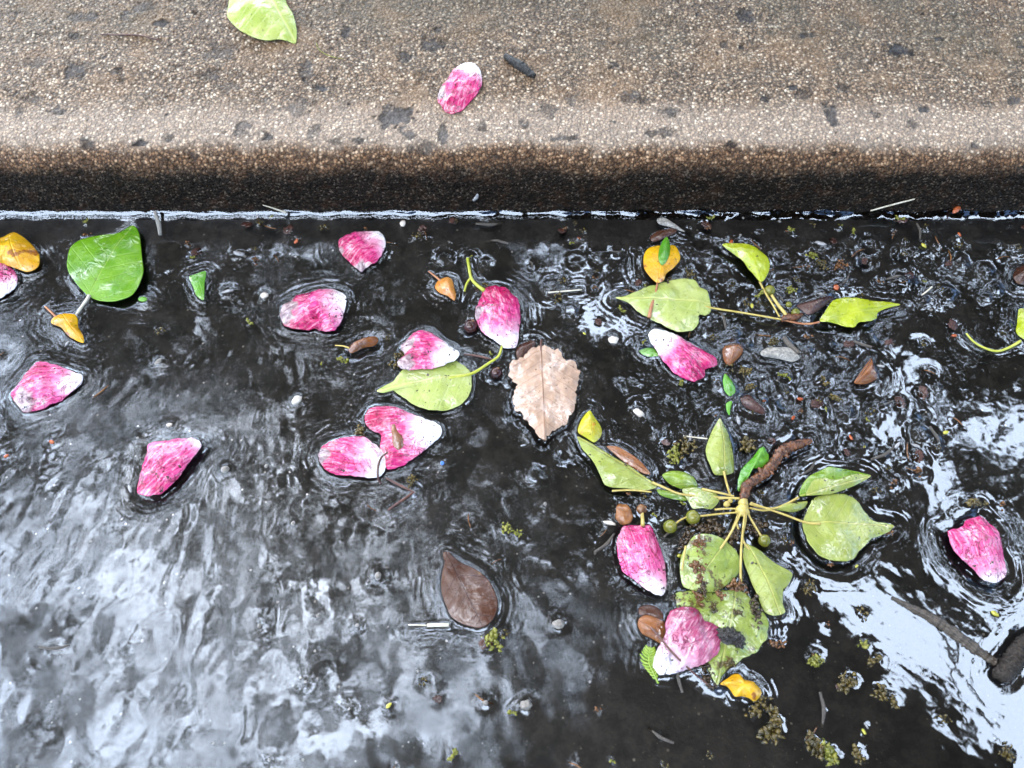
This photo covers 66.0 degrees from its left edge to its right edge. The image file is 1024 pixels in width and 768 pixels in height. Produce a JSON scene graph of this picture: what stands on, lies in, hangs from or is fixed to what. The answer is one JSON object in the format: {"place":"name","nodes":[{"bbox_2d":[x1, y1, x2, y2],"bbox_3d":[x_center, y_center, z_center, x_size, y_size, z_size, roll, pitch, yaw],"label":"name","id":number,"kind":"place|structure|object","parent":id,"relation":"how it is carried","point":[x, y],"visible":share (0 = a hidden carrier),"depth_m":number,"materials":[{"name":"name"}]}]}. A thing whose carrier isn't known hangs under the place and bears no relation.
{"place":"outdoors","nodes":[
{"label":"outdoors","id":0,"kind":"place"},
{"bbox_2d":[0,218,1023,767],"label":"road","id":1,"kind":"structure","parent":0,"point":[154,610],"depth_m":0.47,"materials":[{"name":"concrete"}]},
{"bbox_2d":[0,0,1023,220],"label":"kerb","id":2,"kind":"structure","parent":1,"relation":"on","point":[748,110],"depth_m":0.55,"materials":[{"name":"concrete"}]},
{"bbox_2d":[101,34,159,40],"bbox_3d":[-0.277,-0.252,0.573,0.044,0.001,0.007,0,63,0],"label":"straw","id":3,"kind":"object","parent":2,"relation":"on","point":[131,35],"visible":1,"depth_m":0.57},
{"bbox_2d":[227,0,296,43],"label":"fallen leaf","id":4,"kind":"object","parent":2,"relation":"on","point":[267,20],"visible":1,"depth_m":0.57,"materials":[{"name":"plant"}]},
{"bbox_2d":[437,62,481,113],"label":"petal","id":5,"kind":"object","parent":2,"relation":"on","point":[460,88],"visible":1,"depth_m":0.55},
{"bbox_2d":[503,53,535,77],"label":"twig","id":6,"kind":"object","parent":2,"relation":"on","point":[521,66],"visible":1,"depth_m":0.56,"materials":[{"name":"wood"}]},
{"bbox_2d":[520,700,531,710],"bbox_3d":[0.007,0.170,0.418,0.007,0.004,0.006,0,63,0],"label":"pebble","id":7,"kind":"object","parent":1,"relation":"on","point":[525,705],"visible":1,"depth_m":0.42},
{"bbox_2d":[552,619,563,628],"bbox_3d":[0.025,0.133,0.437,0.007,0.004,0.005,0,63,0],"label":"pebble","id":8,"kind":"object","parent":1,"relation":"on","point":[558,624],"visible":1,"depth_m":0.43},
{"bbox_2d":[871,446,893,460],"bbox_3d":[0.228,0.043,0.483,0.019,0.003,0.004,-26,55,-17],"label":"twig bit","id":9,"kind":"object","parent":1,"relation":"on","point":[887,452],"visible":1,"depth_m":0.48,"materials":[{"name":"grey plant"}]},
{"bbox_2d":[891,596,997,666],"bbox_3d":[0.239,0.135,0.437,0.060,0.008,0.008,35,68,16],"label":"stick","id":10,"kind":"object","parent":1,"relation":"on","point":[955,634],"visible":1,"depth_m":0.43,"materials":[{"name":"wood"}]},
{"bbox_2d":[5,225,1023,681],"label":"water","id":11,"kind":"structure","parent":0,"point":[465,355],"depth_m":0.52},
{"bbox_2d":[0,263,17,297],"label":"petal","id":12,"kind":"object","parent":11,"relation":"on","point":[8,279],"visible":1,"depth_m":0.54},
{"bbox_2d":[0,232,39,271],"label":"fallen leaf","id":13,"kind":"object","parent":11,"relation":"on","point":[19,252],"visible":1,"depth_m":0.54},
{"bbox_2d":[10,361,82,412],"bbox_3d":[-0.296,0.002,0.498,0.036,0.009,0.036,22,65,11],"label":"petal","id":14,"kind":"object","parent":11,"relation":"on","point":[41,385],"visible":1,"depth_m":0.50,"materials":[{"name":"plant"}]},
{"bbox_2d":[38,644,69,649],"bbox_3d":[-0.250,0.144,0.431,0.016,0.003,0.003,-4,74,-5],"label":"twig bit","id":15,"kind":"object","parent":11,"relation":"on","point":[54,648],"visible":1,"depth_m":0.43,"materials":[{"name":"grey plant"}]},
{"bbox_2d":[44,306,83,342],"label":"fallen leaf","id":16,"kind":"object","parent":11,"relation":"on","point":[67,323],"visible":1,"depth_m":0.52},
{"bbox_2d":[67,225,143,314],"bbox_3d":[-0.279,-0.081,0.543,0.051,0.004,0.063,-19,65,-9],"label":"fallen leaf","id":17,"kind":"object","parent":11,"relation":"on","point":[107,267],"visible":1,"depth_m":0.54,"materials":[{"name":"green plant"}]},
{"bbox_2d":[153,211,161,235],"bbox_3d":[-0.250,-0.114,0.557,0.008,0.007,0.018,0,63,0],"label":"straw","id":18,"kind":"object","parent":11,"relation":"on","point":[158,223],"visible":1,"depth_m":0.56,"materials":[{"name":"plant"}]},
{"bbox_2d":[137,437,201,495],"bbox_3d":[-0.207,0.049,0.475,0.034,0.008,0.038,0,63,0],"label":"petal","id":19,"kind":"object","parent":11,"relation":"on","point":[165,463],"visible":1,"depth_m":0.47,"materials":[{"name":"plant"}]},
{"bbox_2d":[189,271,205,299],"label":"fallen leaf","id":20,"kind":"object","parent":11,"relation":"on","point":[197,280],"visible":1,"depth_m":0.54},
{"bbox_2d":[280,289,346,331],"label":"petal","id":21,"kind":"object","parent":11,"relation":"on","point":[321,310],"visible":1,"depth_m":0.52,"materials":[{"name":"plant"}]},
{"bbox_2d":[318,436,385,477],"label":"petal","id":22,"kind":"object","parent":11,"relation":"on","point":[357,456],"visible":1,"depth_m":0.47,"materials":[{"name":"plant"}]},
{"bbox_2d":[335,336,377,352],"bbox_3d":[-0.101,-0.026,0.514,0.028,0.006,0.009,-13,64,-7],"label":"brown seed pod","id":23,"kind":"object","parent":11,"relation":"on","point":[362,343],"visible":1,"depth_m":0.51,"materials":[{"name":"orange plant"}]},
{"bbox_2d":[354,424,366,437],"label":"moss clump","id":24,"kind":"object","parent":11,"relation":"on","point":[358,430],"visible":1,"depth_m":0.49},
{"bbox_2d":[338,231,385,271],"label":"petal","id":25,"kind":"object","parent":11,"relation":"on","point":[360,251],"visible":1,"depth_m":0.55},
{"bbox_2d":[388,351,404,368],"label":"moss clump","id":26,"kind":"object","parent":11,"relation":"on","point":[390,363],"visible":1,"depth_m":0.51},
{"bbox_2d":[365,406,441,469],"bbox_3d":[-0.067,0.026,0.487,0.041,0.007,0.045,-25,66,-12],"label":"petal","id":27,"kind":"object","parent":11,"relation":"on","point":[420,435],"visible":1,"depth_m":0.48,"materials":[{"name":"plant"}]},
{"bbox_2d":[391,424,403,449],"bbox_3d":[-0.070,0.031,0.481,0.009,0.003,0.018,0,63,0],"label":"leaf husk","id":28,"kind":"object","parent":27,"relation":"on","point":[397,440],"visible":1,"depth_m":0.48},
{"bbox_2d":[405,474,417,488],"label":"moss clump","id":29,"kind":"object","parent":11,"relation":"on","point":[412,480],"visible":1,"depth_m":0.47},
{"bbox_2d":[427,623,448,626],"bbox_3d":[-0.041,0.133,0.436,0.012,0.002,0.002,0,63,0],"label":"straw","id":30,"kind":"object","parent":11,"relation":"on","point":[437,624],"visible":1,"depth_m":0.43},
{"bbox_2d":[377,345,502,410],"bbox_3d":[-0.043,-0.001,0.502,0.085,0.004,0.038,-11,64,-6],"label":"fallen leaf","id":31,"kind":"object","parent":11,"relation":"on","point":[447,386],"visible":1,"depth_m":0.50,"materials":[{"name":"plant"}]},
{"bbox_2d":[397,330,458,370],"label":"petal","id":32,"kind":"object","parent":31,"relation":"on","point":[422,349],"visible":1,"depth_m":0.50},
{"bbox_2d":[428,271,455,300],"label":"fallen leaf","id":33,"kind":"object","parent":11,"relation":"on","point":[444,286],"visible":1,"depth_m":0.53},
{"bbox_2d":[441,551,497,627],"bbox_3d":[-0.024,0.115,0.444,0.032,0.003,0.043,0,63,0],"label":"fallen leaf","id":34,"kind":"object","parent":11,"relation":"on","point":[469,596],"visible":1,"depth_m":0.44,"materials":[{"name":"plant"}]},
{"bbox_2d":[464,319,477,332],"bbox_3d":[-0.027,-0.038,0.523,0.009,0.009,0.009,0,63,0],"label":"berry","id":35,"kind":"object","parent":11,"relation":"on","point":[470,325],"visible":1,"depth_m":0.52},
{"bbox_2d":[464,257,485,291],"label":"forked stem","id":36,"kind":"object","parent":11,"relation":"on","point":[477,285],"visible":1,"depth_m":0.54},
{"bbox_2d":[478,634,492,649],"bbox_3d":[-0.014,0.141,0.432,0.008,0.001,0.010,40,74,23],"label":"leaf crumb","id":37,"kind":"object","parent":11,"relation":"on","point":[482,645],"visible":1,"depth_m":0.43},
{"bbox_2d":[481,627,505,652],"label":"moss clump","id":38,"kind":"object","parent":11,"relation":"on","point":[493,636],"visible":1,"depth_m":0.43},
{"bbox_2d":[490,367,501,378],"bbox_3d":[-0.010,-0.007,0.508,0.008,0.007,0.008,0,63,0],"label":"berry","id":39,"kind":"object","parent":11,"relation":"on","point":[495,372],"visible":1,"depth_m":0.51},
{"bbox_2d":[475,285,520,348],"bbox_3d":[-0.009,-0.047,0.521,0.030,0.010,0.050,0,63,0],"label":"petal","id":40,"kind":"object","parent":11,"relation":"on","point":[497,314],"visible":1,"depth_m":0.52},
{"bbox_2d":[501,521,513,534],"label":"moss clump","id":41,"kind":"object","parent":11,"relation":"on","point":[506,527],"visible":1,"depth_m":0.46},
{"bbox_2d":[516,340,534,358],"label":"fallen leaf","id":42,"kind":"object","parent":11,"relation":"on","point":[523,349],"visible":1,"depth_m":0.51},
{"bbox_2d":[508,339,579,440],"bbox_3d":[0.021,0.001,0.500,0.053,0.006,0.056,-37,69,-17],"label":"fallen leaf","id":43,"kind":"object","parent":11,"relation":"on","point":[545,378],"visible":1,"depth_m":0.50,"materials":[{"name":"plant"}]},
{"bbox_2d":[578,410,601,441],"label":"fallen leaf","id":44,"kind":"object","parent":11,"relation":"on","point":[589,427],"visible":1,"depth_m":0.48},
{"bbox_2d":[594,532,615,552],"bbox_3d":[0.054,0.092,0.458,0.018,0.003,0.004,-39,82,-28],"label":"twig bit","id":45,"kind":"object","parent":11,"relation":"on","point":[605,544],"visible":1,"depth_m":0.46,"materials":[{"name":"grey plant"}]},
{"bbox_2d":[615,503,632,524],"bbox_3d":[0.066,0.077,0.465,0.011,0.008,0.014,0,63,0],"label":"bud","id":46,"kind":"object","parent":11,"relation":"on","point":[623,515],"visible":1,"depth_m":0.46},
{"bbox_2d":[607,446,649,473],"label":"fallen leaf","id":47,"kind":"object","parent":11,"relation":"on","point":[631,460],"visible":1,"depth_m":0.48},
{"bbox_2d":[616,525,666,595],"bbox_3d":[0.074,0.099,0.449,0.028,0.009,0.041,0,63,0],"label":"petal","id":48,"kind":"object","parent":11,"relation":"on","point":[641,559],"visible":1,"depth_m":0.45,"materials":[{"name":"plant"}]},
{"bbox_2d":[636,504,646,525],"bbox_3d":[0.077,0.077,0.464,0.007,0.007,0.014,0,63,0],"label":"stalked bud","id":49,"kind":"object","parent":11,"relation":"on","point":[641,509],"visible":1,"depth_m":0.46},
{"bbox_2d":[639,348,657,356],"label":"fallen leaf","id":50,"kind":"object","parent":11,"relation":"on","point":[650,352],"visible":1,"depth_m":0.51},
{"bbox_2d":[640,645,658,683],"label":"green fallen leaf","id":51,"kind":"object","parent":11,"relation":"on","point":[649,653],"visible":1,"depth_m":0.43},
{"bbox_2d":[639,605,663,618],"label":"fallen leaf","id":52,"kind":"object","parent":11,"relation":"on","point":[653,611],"visible":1,"depth_m":0.44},
{"bbox_2d":[638,615,665,642],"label":"fallen leaf","id":53,"kind":"object","parent":11,"relation":"on","point":[646,623],"visible":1,"depth_m":0.43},
{"bbox_2d":[648,727,673,743],"bbox_3d":[0.078,0.184,0.411,0.014,0.002,0.003,22,53,21],"label":"twig bit","id":54,"kind":"object","parent":11,"relation":"on","point":[660,736],"visible":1,"depth_m":0.41,"materials":[{"name":"grey plant"}]},
{"bbox_2d":[650,228,676,241],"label":"fallen leaf","id":55,"kind":"object","parent":11,"relation":"on","point":[659,235],"visible":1,"depth_m":0.56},
{"bbox_2d":[657,217,684,231],"bbox_3d":[0.113,-0.114,0.560,0.022,0.002,0.007,19,65,9],"label":"wood chip","id":56,"kind":"object","parent":11,"relation":"on","point":[662,221],"visible":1,"depth_m":0.56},
{"bbox_2d":[666,443,679,463],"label":"moss clump","id":57,"kind":"object","parent":11,"relation":"on","point":[674,448],"visible":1,"depth_m":0.48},
{"bbox_2d":[648,329,716,381],"bbox_3d":[0.108,-0.020,0.509,0.048,0.009,0.026,33,68,16],"label":"petal","id":58,"kind":"object","parent":11,"relation":"on","point":[680,356],"visible":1,"depth_m":0.51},
{"bbox_2d":[673,435,697,459],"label":"moss clump","id":59,"kind":"object","parent":11,"relation":"on","point":[683,449],"visible":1,"depth_m":0.48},
{"bbox_2d":[677,523,698,549],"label":"plant clump","id":60,"kind":"object","parent":11,"relation":"on","point":[688,538],"visible":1,"depth_m":0.46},
{"bbox_2d":[697,662,710,683],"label":"plant clump","id":61,"kind":"object","parent":11,"relation":"on","point":[707,665],"visible":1,"depth_m":0.42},
{"bbox_2d":[699,663,720,690],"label":"plant clump","id":62,"kind":"object","parent":11,"relation":"on","point":[705,676],"visible":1,"depth_m":0.42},
{"bbox_2d":[696,518,725,537],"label":"plant clump","id":63,"kind":"object","parent":11,"relation":"on","point":[702,528],"visible":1,"depth_m":0.46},
{"bbox_2d":[723,374,735,395],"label":"fallen leaf","id":64,"kind":"object","parent":11,"relation":"on","point":[729,387],"visible":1,"depth_m":0.50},
{"bbox_2d":[722,344,743,365],"bbox_3d":[0.144,-0.020,0.510,0.014,0.006,0.016,0,63,0],"label":"pebble","id":65,"kind":"object","parent":11,"relation":"on","point":[731,353],"visible":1,"depth_m":0.51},
{"bbox_2d":[722,527,744,545],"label":"plant clump","id":66,"kind":"object","parent":11,"relation":"on","point":[734,536],"visible":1,"depth_m":0.46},
{"bbox_2d":[577,418,893,684],"bbox_3d":[0.141,0.068,0.465,0.149,0.012,0.160,-23,65,-11],"label":"leaf sprig","id":67,"kind":"object","parent":11,"relation":"on","point":[840,527],"visible":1,"depth_m":0.46,"materials":[{"name":"plant"}]},
{"bbox_2d":[653,606,720,674],"bbox_3d":[0.096,0.141,0.424,0.031,0.007,0.041,21,65,10],"label":"petal","id":68,"kind":"object","parent":67,"relation":"on","point":[691,639],"visible":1,"depth_m":0.42,"materials":[{"name":"plant"}]},
{"bbox_2d":[650,627,710,686],"bbox_3d":[0.090,0.147,0.423,0.005,0.010,0.044,-41,70,-18],"label":"stalk","id":69,"kind":"object","parent":68,"relation":"on","point":[668,648],"visible":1,"depth_m":0.42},
{"bbox_2d":[688,549,707,573],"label":"plant clump","id":70,"kind":"object","parent":67,"relation":"on","point":[695,565],"visible":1,"depth_m":0.44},
{"bbox_2d":[692,590,704,606],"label":"plant clump","id":71,"kind":"object","parent":67,"relation":"on","point":[700,596],"visible":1,"depth_m":0.43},
{"bbox_2d":[691,533,706,549],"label":"plant clump","id":72,"kind":"object","parent":67,"relation":"on","point":[699,540],"visible":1,"depth_m":0.45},
{"bbox_2d":[696,580,707,596],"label":"plant clump","id":73,"kind":"object","parent":67,"relation":"on","point":[703,588],"visible":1,"depth_m":0.44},
{"bbox_2d":[716,626,741,644],"bbox_3d":[0.116,0.137,0.427,0.016,0.007,0.011,0,63,0],"label":"bark crumb","id":74,"kind":"object","parent":67,"relation":"on","point":[727,635],"visible":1,"depth_m":0.43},
{"bbox_2d":[724,656,735,666],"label":"moss clump","id":75,"kind":"object","parent":67,"relation":"on","point":[730,660],"visible":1,"depth_m":0.42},
{"bbox_2d":[726,577,749,593],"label":"plant clump","id":76,"kind":"object","parent":67,"relation":"on","point":[736,585],"visible":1,"depth_m":0.44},
{"bbox_2d":[734,631,745,649],"bbox_3d":[0.122,0.139,0.427,0.008,0.005,0.010,0,63,0],"label":"bark crumb","id":77,"kind":"object","parent":67,"relation":"on","point":[740,642],"visible":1,"depth_m":0.42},
{"bbox_2d":[749,593,763,629],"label":"plant clump","id":78,"kind":"object","parent":67,"relation":"on","point":[754,607],"visible":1,"depth_m":0.43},
{"bbox_2d":[720,674,761,700],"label":"fallen leaf","id":79,"kind":"object","parent":11,"relation":"on","point":[737,685],"visible":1,"depth_m":0.42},
{"bbox_2d":[739,365,752,377],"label":"moss clump","id":80,"kind":"object","parent":11,"relation":"on","point":[743,371],"visible":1,"depth_m":0.51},
{"bbox_2d":[739,435,756,452],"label":"moss clump","id":81,"kind":"object","parent":11,"relation":"on","point":[747,443],"visible":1,"depth_m":0.48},
{"bbox_2d":[740,395,764,413],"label":"fallen leaf","id":82,"kind":"object","parent":11,"relation":"on","point":[749,402],"visible":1,"depth_m":0.49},
{"bbox_2d":[745,517,768,537],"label":"plant clump","id":83,"kind":"object","parent":11,"relation":"on","point":[758,522],"visible":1,"depth_m":0.46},
{"bbox_2d":[616,243,900,331],"bbox_3d":[0.165,-0.066,0.535,0.191,0.009,0.072,0,63,0],"label":"leaf sprig","id":84,"kind":"object","parent":11,"relation":"on","point":[681,305],"visible":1,"depth_m":0.53,"materials":[{"name":"plant"}]},
{"bbox_2d":[643,245,679,317],"bbox_3d":[0.103,-0.071,0.535,0.026,0.007,0.059,0,63,0],"label":"fallen leaf","id":85,"kind":"object","parent":84,"relation":"on","point":[656,270],"visible":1,"depth_m":0.54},
{"bbox_2d":[658,237,669,264],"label":"fallen leaf","id":86,"kind":"object","parent":85,"relation":"on","point":[664,252],"visible":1,"depth_m":0.54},
{"bbox_2d":[744,695,773,718],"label":"moss clump","id":87,"kind":"object","parent":11,"relation":"on","point":[755,710],"visible":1,"depth_m":0.41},
{"bbox_2d":[756,704,785,746],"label":"moss clump","id":88,"kind":"object","parent":11,"relation":"on","point":[775,723],"visible":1,"depth_m":0.41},
{"bbox_2d":[768,336,779,346],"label":"moss clump","id":89,"kind":"object","parent":11,"relation":"on","point":[774,340],"visible":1,"depth_m":0.52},
{"bbox_2d":[769,639,786,648],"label":"moss clump","id":90,"kind":"object","parent":11,"relation":"on","point":[772,644],"visible":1,"depth_m":0.43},
{"bbox_2d":[760,347,799,361],"bbox_3d":[0.174,-0.020,0.513,0.025,0.003,0.011,0,63,0],"label":"wood chip","id":91,"kind":"object","parent":11,"relation":"on","point":[786,354],"visible":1,"depth_m":0.51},
{"bbox_2d":[781,336,799,353],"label":"twig","id":92,"kind":"object","parent":11,"relation":"on","point":[787,343],"visible":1,"depth_m":0.52,"materials":[{"name":"wood"}]},
{"bbox_2d":[800,579,815,596],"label":"moss clump","id":93,"kind":"object","parent":11,"relation":"on","point":[812,587],"visible":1,"depth_m":0.44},
{"bbox_2d":[805,729,824,761],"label":"moss clump","id":94,"kind":"object","parent":11,"relation":"on","point":[813,740],"visible":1,"depth_m":0.41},
{"bbox_2d":[797,296,833,314],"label":"fallen leaf","id":95,"kind":"object","parent":11,"relation":"on","point":[810,307],"visible":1,"depth_m":0.53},
{"bbox_2d":[806,653,824,667],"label":"moss clump","id":96,"kind":"object","parent":11,"relation":"on","point":[814,659],"visible":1,"depth_m":0.43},
{"bbox_2d":[811,399,823,409],"bbox_3d":[0.193,0.013,0.498,0.009,0.001,0.007,-3,78,-12],"label":"leaf crumb","id":97,"kind":"object","parent":11,"relation":"on","point":[815,404],"visible":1,"depth_m":0.50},
{"bbox_2d":[819,692,825,727],"bbox_3d":[0.164,0.172,0.417,0.004,0.003,0.018,-2,66,12],"label":"twig bit","id":98,"kind":"object","parent":11,"relation":"on","point":[823,709],"visible":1,"depth_m":0.42,"materials":[{"name":"grey plant"}]},
{"bbox_2d":[816,258,829,269],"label":"moss clump","id":99,"kind":"object","parent":11,"relation":"on","point":[821,263],"visible":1,"depth_m":0.54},
{"bbox_2d":[820,738,839,765],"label":"moss clump","id":100,"kind":"object","parent":11,"relation":"on","point":[830,756],"visible":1,"depth_m":0.41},
{"bbox_2d":[834,259,848,269],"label":"plant clump","id":101,"kind":"object","parent":11,"relation":"on","point":[839,263],"visible":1,"depth_m":0.54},
{"bbox_2d":[837,670,858,694],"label":"moss clump","id":102,"kind":"object","parent":11,"relation":"on","point":[850,681],"visible":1,"depth_m":0.42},
{"bbox_2d":[851,743,865,765],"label":"moss clump","id":103,"kind":"object","parent":11,"relation":"on","point":[856,752],"visible":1,"depth_m":0.41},
{"bbox_2d":[854,358,877,384],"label":"fallen leaf","id":104,"kind":"object","parent":11,"relation":"on","point":[867,374],"visible":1,"depth_m":0.50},
{"bbox_2d":[867,653,882,666],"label":"moss clump","id":105,"kind":"object","parent":11,"relation":"on","point":[878,658],"visible":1,"depth_m":0.43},
{"bbox_2d":[870,683,887,701],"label":"moss clump","id":106,"kind":"object","parent":11,"relation":"on","point":[882,691],"visible":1,"depth_m":0.42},
{"bbox_2d":[889,694,899,709],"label":"moss clump","id":107,"kind":"object","parent":11,"relation":"on","point":[893,703],"visible":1,"depth_m":0.42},
{"bbox_2d":[894,396,905,408],"bbox_3d":[0.245,0.012,0.498,0.007,0.001,0.009,-17,71,-4],"label":"leaf crumb","id":108,"kind":"object","parent":11,"relation":"on","point":[900,403],"visible":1,"depth_m":0.50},
{"bbox_2d":[911,450,923,462],"bbox_3d":[0.248,0.044,0.482,0.007,0.001,0.009,11,74,24],"label":"leaf crumb","id":109,"kind":"object","parent":11,"relation":"on","point":[918,456],"visible":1,"depth_m":0.48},
{"bbox_2d":[915,386,928,399],"bbox_3d":[0.261,0.006,0.501,0.008,0.001,0.010,6,72,19],"label":"leaf crumb","id":110,"kind":"object","parent":11,"relation":"on","point":[922,393],"visible":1,"depth_m":0.50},
{"bbox_2d":[929,426,941,452],"bbox_3d":[0.262,0.034,0.487,0.004,0.003,0.017,-15,78,-17],"label":"twig bit","id":111,"kind":"object","parent":11,"relation":"on","point":[936,436],"visible":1,"depth_m":0.49,"materials":[{"name":"grey plant"}]},
{"bbox_2d":[947,319,957,330],"bbox_3d":[0.293,-0.040,0.524,0.008,0.001,0.009,15,57,0],"label":"leaf crumb","id":112,"kind":"object","parent":11,"relation":"on","point":[952,324],"visible":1,"depth_m":0.52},
{"bbox_2d":[964,497,988,507],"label":"moss clump","id":113,"kind":"object","parent":11,"relation":"on","point":[971,502],"visible":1,"depth_m":0.47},
{"bbox_2d":[947,516,1006,582],"bbox_3d":[0.268,0.093,0.451,0.030,0.010,0.039,0,63,0],"label":"petal","id":114,"kind":"object","parent":11,"relation":"on","point":[976,543],"visible":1,"depth_m":0.45,"materials":[{"name":"plant"}]},
{"bbox_2d":[966,308,1023,351],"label":"fallen leaf","id":115,"kind":"object","parent":11,"relation":"on","point":[1020,326],"visible":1,"depth_m":0.52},
{"bbox_2d":[997,741,1015,763],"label":"moss clump","id":116,"kind":"object","parent":11,"relation":"on","point":[1006,751],"visible":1,"depth_m":0.41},
{"bbox_2d":[992,633,1023,682],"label":"stone","id":117,"kind":"object","parent":11,"relation":"on","point":[1008,667],"visible":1,"depth_m":0.42,"materials":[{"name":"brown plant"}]},
{"bbox_2d":[1013,265,1023,284],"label":"fallen leaf","id":118,"kind":"object","parent":11,"relation":"on","point":[1018,275],"visible":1,"depth_m":0.54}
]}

